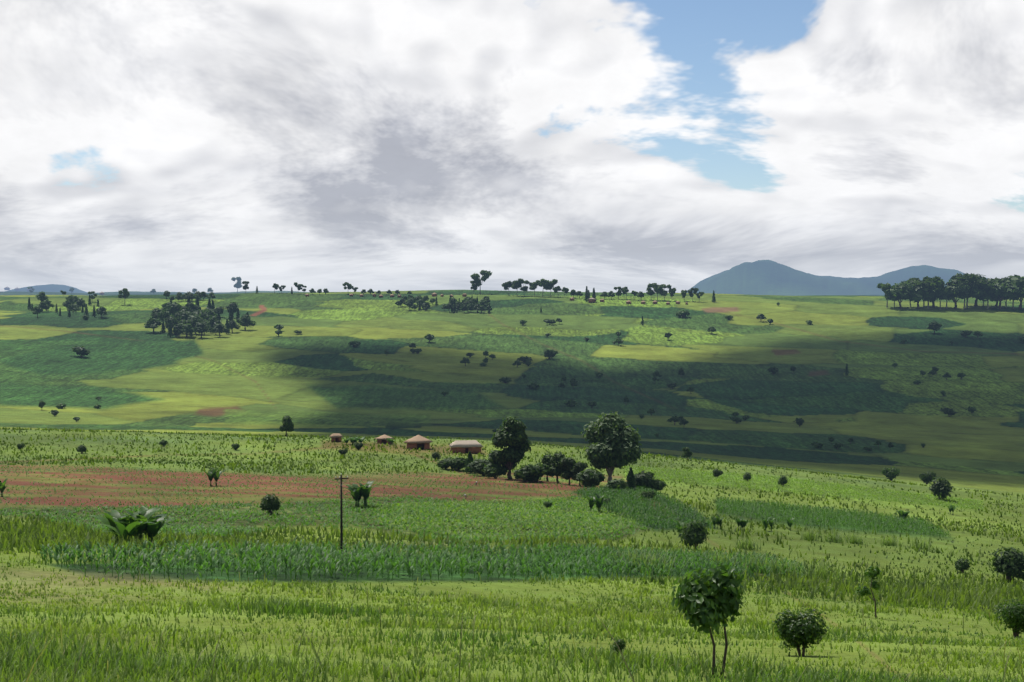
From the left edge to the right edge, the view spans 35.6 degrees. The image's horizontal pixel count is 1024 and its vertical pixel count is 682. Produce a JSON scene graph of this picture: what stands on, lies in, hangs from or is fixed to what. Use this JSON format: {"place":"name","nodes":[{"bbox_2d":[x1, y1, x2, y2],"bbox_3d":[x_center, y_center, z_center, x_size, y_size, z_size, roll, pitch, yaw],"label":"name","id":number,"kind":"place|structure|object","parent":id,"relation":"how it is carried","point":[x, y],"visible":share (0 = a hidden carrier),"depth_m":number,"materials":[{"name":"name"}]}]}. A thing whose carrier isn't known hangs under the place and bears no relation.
{"place":"outdoors","nodes":[
{"label":"outdoors","id":0,"kind":"place"},
{"bbox_2d":[0,260,1023,681],"bbox_3d":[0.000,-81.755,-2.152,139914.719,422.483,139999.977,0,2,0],"label":"terrain","id":1,"kind":"structure","parent":0,"point":[320,376],"depth_m":769.02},
{"bbox_2d":[0,478,7,496],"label":"banana clump","id":2,"kind":"object","parent":1,"relation":"on","point":[2,487],"visible":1,"depth_m":161.02,"materials":[{"name":"green plant"}]},
{"bbox_2d":[32,306,42,317],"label":"broadleaf tree","id":3,"kind":"object","parent":1,"relation":"on","point":[37,310],"visible":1,"depth_m":1245.66,"materials":[{"name":"green plant"}]},
{"bbox_2d":[35,291,48,301],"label":"broadleaf tree","id":4,"kind":"object","parent":1,"relation":"on","point":[41,296],"visible":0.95,"depth_m":1379.21,"materials":[{"name":"green plant"}]},
{"bbox_2d":[69,346,89,356],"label":"bush","id":5,"kind":"object","parent":1,"relation":"on","point":[81,351],"visible":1,"depth_m":969.33,"materials":[{"name":"green plant"}]},
{"bbox_2d":[76,298,85,309],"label":"broadleaf tree","id":6,"kind":"object","parent":1,"relation":"on","point":[80,301],"visible":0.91,"depth_m":1325.02,"materials":[{"name":"green plant"}]},
{"bbox_2d":[77,444,87,453],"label":"bush","id":7,"kind":"object","parent":1,"relation":"on","point":[81,448],"visible":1,"depth_m":270.37,"materials":[{"name":"green plant"}]},
{"bbox_2d":[96,306,106,317],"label":"broadleaf tree","id":8,"kind":"object","parent":1,"relation":"on","point":[101,310],"visible":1,"depth_m":1223.11,"materials":[{"name":"green plant"}]},
{"bbox_2d":[118,288,129,297],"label":"eucalyptus tree","id":9,"kind":"object","parent":1,"relation":"on","point":[125,292],"visible":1,"depth_m":1362.87,"materials":[{"name":"green plant"}]},
{"bbox_2d":[86,506,177,545],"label":"banana clump","id":10,"kind":"object","parent":1,"relation":"on","point":[140,523],"visible":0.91,"depth_m":77.68,"materials":[{"name":"green plant"}]},
{"bbox_2d":[144,318,161,332],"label":"broadleaf tree","id":11,"kind":"object","parent":1,"relation":"on","point":[153,324],"visible":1,"depth_m":1124.42,"materials":[{"name":"green plant"}]},
{"bbox_2d":[157,311,174,320],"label":"broadleaf tree","id":12,"kind":"object","parent":1,"relation":"on","point":[163,315],"visible":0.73,"depth_m":1171.43,"materials":[{"name":"green plant"}]},
{"bbox_2d":[164,317,179,331],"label":"broadleaf tree","id":13,"kind":"object","parent":1,"relation":"on","point":[166,320],"visible":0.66,"depth_m":1119.10,"materials":[{"name":"green plant"}]},
{"bbox_2d":[163,302,181,313],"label":"broadleaf tree","id":14,"kind":"object","parent":1,"relation":"on","point":[171,307],"visible":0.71,"depth_m":1219.48,"materials":[{"name":"green plant"}]},
{"bbox_2d":[172,323,183,336],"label":"broadleaf tree","id":15,"kind":"object","parent":1,"relation":"on","point":[176,329],"visible":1,"depth_m":1095.53,"materials":[{"name":"green plant"}]},
{"bbox_2d":[175,311,190,321],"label":"broadleaf tree","id":16,"kind":"object","parent":1,"relation":"on","point":[181,316],"visible":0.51,"depth_m":1161.97,"materials":[{"name":"green plant"}]},
{"bbox_2d":[180,323,194,337],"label":"broadleaf tree","id":17,"kind":"object","parent":1,"relation":"on","point":[187,328],"visible":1,"depth_m":1094.84,"materials":[{"name":"green plant"}]},
{"bbox_2d":[185,302,198,310],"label":"broadleaf tree","id":18,"kind":"object","parent":1,"relation":"on","point":[192,305],"visible":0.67,"depth_m":1266.46,"materials":[{"name":"green plant"}]},
{"bbox_2d":[194,322,210,337],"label":"broadleaf tree","id":19,"kind":"object","parent":1,"relation":"on","point":[201,328],"visible":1,"depth_m":1096.08,"materials":[{"name":"green plant"}]},
{"bbox_2d":[199,309,215,319],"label":"broadleaf tree","id":20,"kind":"object","parent":1,"relation":"on","point":[205,314],"visible":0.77,"depth_m":1174.24,"materials":[{"name":"green plant"}]},
{"bbox_2d":[204,468,224,485],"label":"banana clump","id":21,"kind":"object","parent":1,"relation":"on","point":[214,474],"visible":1,"depth_m":192.14,"materials":[{"name":"green plant"}]},
{"bbox_2d":[211,323,228,336],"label":"broadleaf tree","id":22,"kind":"object","parent":1,"relation":"on","point":[218,328],"visible":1,"depth_m":1105.73,"materials":[{"name":"green plant"}]},
{"bbox_2d":[225,302,238,313],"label":"broadleaf tree","id":23,"kind":"object","parent":1,"relation":"on","point":[233,305],"visible":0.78,"depth_m":1251.32,"materials":[{"name":"green plant"}]},
{"bbox_2d":[229,320,239,332],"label":"broadleaf tree","id":24,"kind":"object","parent":1,"relation":"on","point":[233,324],"visible":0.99,"depth_m":1135.36,"materials":[{"name":"green plant"}]},
{"bbox_2d":[231,277,241,292],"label":"eucalyptus tree","id":25,"kind":"object","parent":1,"relation":"on","point":[237,285],"visible":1,"depth_m":5940.06,"materials":[{"name":"green plant"}]},
{"bbox_2d":[236,314,256,329],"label":"broadleaf tree","id":26,"kind":"object","parent":1,"relation":"on","point":[244,320],"visible":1,"depth_m":1151.59,"materials":[{"name":"green plant"}]},
{"bbox_2d":[259,493,281,513],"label":"bush","id":27,"kind":"object","parent":1,"relation":"on","point":[269,503],"visible":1,"depth_m":147.52,"materials":[{"name":"green plant"}]},
{"bbox_2d":[279,414,293,435],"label":"broadleaf tree","id":28,"kind":"object","parent":1,"relation":"on","point":[287,425],"visible":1,"depth_m":340.86,"materials":[{"name":"green plant"}]},
{"bbox_2d":[329,433,342,441],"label":"hut","id":29,"kind":"object","parent":1,"relation":"on","point":[336,437],"visible":1,"depth_m":316.83,"materials":[{"name":"brown"}]},
{"bbox_2d":[335,473,348,550],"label":"utility pole","id":30,"kind":"object","parent":1,"relation":"on","point":[341,521],"visible":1,"depth_m":76.61,"materials":[{"name":"brown wood"}]},
{"bbox_2d":[342,437,364,443],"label":"banana clump","id":31,"kind":"object","parent":1,"relation":"on","point":[354,439],"visible":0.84,"depth_m":312.02,"materials":[{"name":"green plant"}]},
{"bbox_2d":[343,480,379,507],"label":"banana clump","id":32,"kind":"object","parent":1,"relation":"on","point":[357,493],"visible":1,"depth_m":162.60,"materials":[{"name":"green plant"}]},
{"bbox_2d":[375,434,393,443],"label":"round hut","id":33,"kind":"object","parent":1,"relation":"on","point":[382,439],"visible":0.94,"depth_m":316.45,"materials":[{"name":"brown"}]},
{"bbox_2d":[404,435,432,449],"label":"round hut","id":34,"kind":"object","parent":1,"relation":"on","point":[417,441],"visible":0.94,"depth_m":304.02,"materials":[{"name":"brown"}]},
{"bbox_2d":[437,457,451,468],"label":"bush","id":35,"kind":"object","parent":1,"relation":"on","point":[440,464],"visible":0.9,"depth_m":260.71,"materials":[{"name":"green plant"}]},
{"bbox_2d":[444,457,466,470],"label":"bush","id":36,"kind":"object","parent":1,"relation":"on","point":[457,463],"visible":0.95,"depth_m":259.11,"materials":[{"name":"green plant"}]},
{"bbox_2d":[448,440,482,452],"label":"hut","id":37,"kind":"object","parent":1,"relation":"on","point":[466,446],"visible":0.98,"depth_m":299.66,"materials":[{"name":"beige"}]},
{"bbox_2d":[463,451,473,472],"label":"cypress tree","id":38,"kind":"object","parent":1,"relation":"on","point":[469,458],"visible":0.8,"depth_m":255.92,"materials":[{"name":"green plant"}]},
{"bbox_2d":[468,458,490,475],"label":"bush","id":39,"kind":"object","parent":1,"relation":"on","point":[476,465],"visible":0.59,"depth_m":251.49,"materials":[{"name":"green plant"}]},
{"bbox_2d":[470,270,491,293],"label":"eucalyptus tree","id":40,"kind":"object","parent":1,"relation":"on","point":[486,274],"visible":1,"depth_m":1457.57,"materials":[{"name":"green plant"}]},
{"bbox_2d":[0,464,984,581],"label":"field crops","id":41,"kind":"object","parent":1,"relation":"on","point":[631,511],"visible":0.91,"depth_m":140.06,"materials":[{"name":"green plant"}]},
{"bbox_2d":[481,463,507,478],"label":"bush","id":42,"kind":"object","parent":1,"relation":"on","point":[492,470],"visible":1,"depth_m":244.51,"materials":[{"name":"green plant"}]},
{"bbox_2d":[502,281,511,289],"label":"eucalyptus tree","id":43,"kind":"object","parent":1,"relation":"on","point":[505,285],"visible":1,"depth_m":1429.74,"materials":[{"name":"green plant"}]},
{"bbox_2d":[487,416,532,478],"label":"broadleaf tree","id":44,"kind":"object","parent":1,"relation":"on","point":[511,435],"visible":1,"depth_m":244.32,"materials":[{"name":"green plant"}]},
{"bbox_2d":[0,426,1023,681],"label":"wild grass","id":45,"kind":"structure","parent":1,"relation":"on","point":[130,664],"depth_m":35.58,"materials":[{"name":"green plant"}]},
{"bbox_2d":[511,278,523,288],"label":"eucalyptus tree","id":46,"kind":"object","parent":1,"relation":"on","point":[515,284],"visible":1,"depth_m":1423.53,"materials":[{"name":"green plant"}]},
{"bbox_2d":[518,280,529,295],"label":"eucalyptus tree","id":47,"kind":"object","parent":1,"relation":"on","point":[523,287],"visible":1,"depth_m":1427.83,"materials":[{"name":"green plant"}]},
{"bbox_2d":[517,356,532,361],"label":"bush","id":48,"kind":"object","parent":1,"relation":"on","point":[524,359],"visible":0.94,"depth_m":1012.92,"materials":[{"name":"green plant"}]},
{"bbox_2d":[513,464,540,481],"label":"bush","id":49,"kind":"object","parent":1,"relation":"on","point":[526,472],"visible":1,"depth_m":237.66,"materials":[{"name":"green plant"}]},
{"bbox_2d":[529,280,539,295],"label":"eucalyptus tree","id":50,"kind":"object","parent":1,"relation":"on","point":[533,285],"visible":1,"depth_m":1423.66,"materials":[{"name":"green plant"}]},
{"bbox_2d":[520,462,550,481],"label":"bush","id":51,"kind":"object","parent":1,"relation":"on","point":[544,469],"visible":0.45,"depth_m":239.75,"materials":[{"name":"green plant"}]},
{"bbox_2d":[538,279,548,296],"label":"eucalyptus tree","id":52,"kind":"object","parent":1,"relation":"on","point":[543,283],"visible":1,"depth_m":1419.45,"materials":[{"name":"green plant"}]},
{"bbox_2d":[541,452,552,480],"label":"broadleaf tree","id":53,"kind":"object","parent":1,"relation":"on","point":[545,459],"visible":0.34,"depth_m":245.31,"materials":[{"name":"green plant"}]},
{"bbox_2d":[543,349,557,358],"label":"bush","id":54,"kind":"object","parent":1,"relation":"on","point":[548,353],"visible":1,"depth_m":1034.13,"materials":[{"name":"green plant"}]},
{"bbox_2d":[545,279,557,289],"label":"eucalyptus tree","id":55,"kind":"object","parent":1,"relation":"on","point":[552,283],"visible":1,"depth_m":1419.76,"materials":[{"name":"green plant"}]},
{"bbox_2d":[547,452,565,482],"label":"broadleaf tree","id":56,"kind":"object","parent":1,"relation":"on","point":[556,469],"visible":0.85,"depth_m":240.25,"materials":[{"name":"green plant"}]},
{"bbox_2d":[559,457,575,484],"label":"broadleaf tree","id":57,"kind":"object","parent":1,"relation":"on","point":[567,463],"visible":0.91,"depth_m":238.39,"materials":[{"name":"green plant"}]},
{"bbox_2d":[570,461,588,485],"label":"broadleaf tree","id":58,"kind":"object","parent":1,"relation":"on","point":[579,466],"visible":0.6,"depth_m":237.02,"materials":[{"name":"green plant"}]},
{"bbox_2d":[576,469,605,488],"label":"bush","id":59,"kind":"object","parent":1,"relation":"on","point":[589,477],"visible":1,"depth_m":230.98,"materials":[{"name":"green plant"}]},
{"bbox_2d":[580,492,607,510],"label":"banana clump","id":60,"kind":"object","parent":1,"relation":"on","point":[599,500],"visible":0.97,"depth_m":180.06,"materials":[{"name":"green plant"}]},
{"bbox_2d":[581,411,642,482],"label":"broadleaf tree","id":61,"kind":"object","parent":1,"relation":"on","point":[613,442],"visible":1,"depth_m":240.92,"materials":[{"name":"green plant"}]},
{"bbox_2d":[605,479,627,491],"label":"bush","id":62,"kind":"object","parent":1,"relation":"on","point":[621,484],"visible":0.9,"depth_m":225.46,"materials":[{"name":"green plant"}]},
{"bbox_2d":[611,639,626,655],"bbox_3d":[1.355,3.953,20.519,0.241,0.266,0.255,-1,2,-25],"label":"shrub","id":63,"kind":"object","parent":1,"relation":"on","point":[621,643],"visible":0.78,"depth_m":20.47,"materials":[{"name":"green plant"}]},
{"bbox_2d":[626,467,636,491],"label":"cypress tree","id":64,"kind":"object","parent":1,"relation":"on","point":[630,476],"visible":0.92,"depth_m":229.52,"materials":[{"name":"green plant"}]},
{"bbox_2d":[634,470,654,486],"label":"bush","id":65,"kind":"object","parent":1,"relation":"on","point":[642,478],"visible":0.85,"depth_m":246.14,"materials":[{"name":"green plant"}]},
{"bbox_2d":[640,490,656,499],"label":"bush","id":66,"kind":"object","parent":1,"relation":"on","point":[648,494],"visible":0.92,"depth_m":208.97,"materials":[{"name":"green plant"}]},
{"bbox_2d":[646,284,657,299],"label":"eucalyptus tree","id":67,"kind":"object","parent":1,"relation":"on","point":[650,291],"visible":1,"depth_m":1390.65,"materials":[{"name":"green plant"}]},
{"bbox_2d":[645,479,665,490],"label":"bush","id":68,"kind":"object","parent":1,"relation":"on","point":[657,484],"visible":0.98,"depth_m":239.45,"materials":[{"name":"green plant"}]},
{"bbox_2d":[652,283,661,299],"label":"eucalyptus tree","id":69,"kind":"object","parent":1,"relation":"on","point":[658,289],"visible":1,"depth_m":1387.62,"materials":[{"name":"green plant"}]},
{"bbox_2d":[659,284,670,300],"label":"eucalyptus tree","id":70,"kind":"object","parent":1,"relation":"on","point":[663,293],"visible":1,"depth_m":1385.94,"materials":[{"name":"green plant"}]},
{"bbox_2d":[667,415,680,424],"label":"broadleaf tree","id":71,"kind":"object","parent":1,"relation":"on","point":[675,418],"visible":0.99,"depth_m":709.64,"materials":[{"name":"green plant"}]},
{"bbox_2d":[676,309,689,316],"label":"bush","id":72,"kind":"object","parent":1,"relation":"on","point":[682,313],"visible":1,"depth_m":1273.65,"materials":[{"name":"green plant"}]},
{"bbox_2d":[682,447,692,459],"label":"broadleaf tree","id":73,"kind":"object","parent":1,"relation":"on","point":[688,452],"visible":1,"depth_m":333.70,"materials":[{"name":"green plant"}]},
{"bbox_2d":[677,518,707,549],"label":"bush","id":74,"kind":"object","parent":1,"relation":"on","point":[695,534],"visible":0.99,"depth_m":137.55,"materials":[{"name":"green plant"}]},
{"bbox_2d":[688,287,698,296],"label":"eucalyptus tree","id":75,"kind":"object","parent":1,"relation":"on","point":[694,291],"visible":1,"depth_m":1379.75,"materials":[{"name":"green plant"}]},
{"bbox_2d":[671,564,744,676],"bbox_3d":[2.095,2.977,17.038,0.786,1.224,1.036,0,2,0],"label":"tree","id":76,"kind":"object","parent":1,"relation":"on","point":[706,603],"visible":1,"depth_m":16.80,"materials":[{"name":"green plant"}]},
{"bbox_2d":[711,515,727,528],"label":"banana clump","id":77,"kind":"object","parent":1,"relation":"on","point":[717,520],"visible":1,"depth_m":167.50,"materials":[{"name":"green plant"}]},
{"bbox_2d":[735,517,748,530],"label":"banana clump","id":78,"kind":"object","parent":1,"relation":"on","point":[741,522],"visible":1,"depth_m":168.95,"materials":[{"name":"green plant"}]},
{"bbox_2d":[758,516,775,530],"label":"banana clump","id":79,"kind":"object","parent":1,"relation":"on","point":[766,522],"visible":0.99,"depth_m":171.39,"materials":[{"name":"green plant"}]},
{"bbox_2d":[778,475,787,485],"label":"bush","id":80,"kind":"object","parent":1,"relation":"on","point":[782,480],"visible":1,"depth_m":286.48,"materials":[{"name":"green plant"}]},
{"bbox_2d":[772,607,828,655],"bbox_3d":[4.138,4.133,22.778,0.816,0.728,0.712,1,2,33],"label":"shrub","id":81,"kind":"object","parent":1,"relation":"on","point":[799,629],"visible":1,"depth_m":22.63,"materials":[{"name":"green plant"}]},
{"bbox_2d":[855,565,880,617],"bbox_3d":[12.521,8.790,55.895,0.869,1.856,0.629,0,2,0],"label":"thin sapling","id":82,"kind":"object","parent":1,"relation":"on","point":[864,591],"visible":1,"depth_m":55.84,"materials":[{"name":"green plant"}]},
{"bbox_2d":[877,283,892,307],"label":"eucalyptus tree","id":83,"kind":"object","parent":1,"relation":"on","point":[885,287],"visible":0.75,"depth_m":1349.28,"materials":[{"name":"green plant"}]},
{"bbox_2d":[881,466,899,480],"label":"bush","id":84,"kind":"object","parent":1,"relation":"on","point":[891,474],"visible":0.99,"depth_m":415.94,"materials":[{"name":"green plant"}]},
{"bbox_2d":[886,282,915,308],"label":"broadleaf tree","id":85,"kind":"object","parent":1,"relation":"on","point":[900,291],"visible":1,"depth_m":1341.96,"materials":[{"name":"green plant"}]},
{"bbox_2d":[895,509,909,518],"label":"banana clump","id":86,"kind":"object","parent":1,"relation":"on","point":[902,513],"visible":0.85,"depth_m":228.66,"materials":[{"name":"green plant"}]},
{"bbox_2d":[908,283,938,308],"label":"broadleaf tree","id":87,"kind":"object","parent":1,"relation":"on","point":[919,296],"visible":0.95,"depth_m":1339.78,"materials":[{"name":"green plant"}]},
{"bbox_2d":[919,470,935,483],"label":"bush","id":88,"kind":"object","parent":1,"relation":"on","point":[926,478],"visible":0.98,"depth_m":406.02,"materials":[{"name":"green plant"}]},
{"bbox_2d":[915,276,940,308],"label":"eucalyptus tree","id":89,"kind":"object","parent":1,"relation":"on","point":[927,282],"visible":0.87,"depth_m":1342.70,"materials":[{"name":"green plant"}]},
{"bbox_2d":[927,322,941,333],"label":"broadleaf tree","id":90,"kind":"object","parent":1,"relation":"on","point":[936,326],"visible":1,"depth_m":1200.13,"materials":[{"name":"green plant"}]},
{"bbox_2d":[929,476,953,498],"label":"bush","id":91,"kind":"object","parent":1,"relation":"on","point":[941,487],"visible":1,"depth_m":293.94,"materials":[{"name":"green plant"}]},
{"bbox_2d":[932,286,952,308],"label":"eucalyptus tree","id":92,"kind":"object","parent":1,"relation":"on","point":[940,292],"visible":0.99,"depth_m":1344.24,"materials":[{"name":"green plant"}]},
{"bbox_2d":[933,279,962,308],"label":"eucalyptus tree","id":93,"kind":"object","parent":1,"relation":"on","point":[940,283],"visible":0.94,"depth_m":1347.18,"materials":[{"name":"green plant"}]},
{"bbox_2d":[940,407,957,415],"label":"bush","id":94,"kind":"object","parent":1,"relation":"on","point":[948,411],"visible":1,"depth_m":820.41,"materials":[{"name":"green plant"}]},
{"bbox_2d":[941,279,974,308],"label":"broadleaf tree","id":95,"kind":"object","parent":1,"relation":"on","point":[956,287],"visible":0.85,"depth_m":1348.96,"materials":[{"name":"green plant"}]},
{"bbox_2d":[954,558,970,572],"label":"bush","id":96,"kind":"object","parent":1,"relation":"on","point":[960,565],"visible":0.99,"depth_m":143.35,"materials":[{"name":"green plant"}]},
{"bbox_2d":[950,273,978,307],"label":"eucalyptus tree","id":97,"kind":"object","parent":1,"relation":"on","point":[971,278],"visible":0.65,"depth_m":1356.47,"materials":[{"name":"green plant"}]},
{"bbox_2d":[959,282,978,308],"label":"eucalyptus tree","id":98,"kind":"object","parent":1,"relation":"on","point":[974,288],"visible":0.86,"depth_m":1351.68,"materials":[{"name":"green plant"}]},
{"bbox_2d":[974,274,992,306],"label":"broadleaf tree","id":99,"kind":"object","parent":1,"relation":"on","point":[981,290],"visible":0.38,"depth_m":1366.36,"materials":[{"name":"green plant"}]},
{"bbox_2d":[974,280,997,308],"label":"eucalyptus tree","id":100,"kind":"object","parent":1,"relation":"on","point":[988,286],"visible":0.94,"depth_m":1354.56,"materials":[{"name":"green plant"}]},
{"bbox_2d":[979,283,1016,308],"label":"broadleaf tree","id":101,"kind":"object","parent":1,"relation":"on","point":[997,291],"visible":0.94,"depth_m":1355.98,"materials":[{"name":"green plant"}]},
{"bbox_2d":[990,545,1023,580],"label":"bush","id":102,"kind":"object","parent":1,"relation":"on","point":[1009,563],"visible":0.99,"depth_m":139.48,"materials":[{"name":"green plant"}]},
{"bbox_2d":[994,598,1023,637],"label":"shrub","id":103,"kind":"object","parent":1,"relation":"on","point":[1013,616],"visible":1,"depth_m":49.91,"materials":[{"name":"green plant"}]},
{"bbox_2d":[1000,274,1023,308],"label":"broadleaf tree","id":104,"kind":"object","parent":1,"relation":"on","point":[1013,282],"visible":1,"depth_m":1353.52,"materials":[{"name":"green plant"}]},
{"bbox_2d":[0,0,1023,292],"label":"sky","id":105,"kind":"structure","parent":0,"point":[146,145],"materials":[{"name":"white"}]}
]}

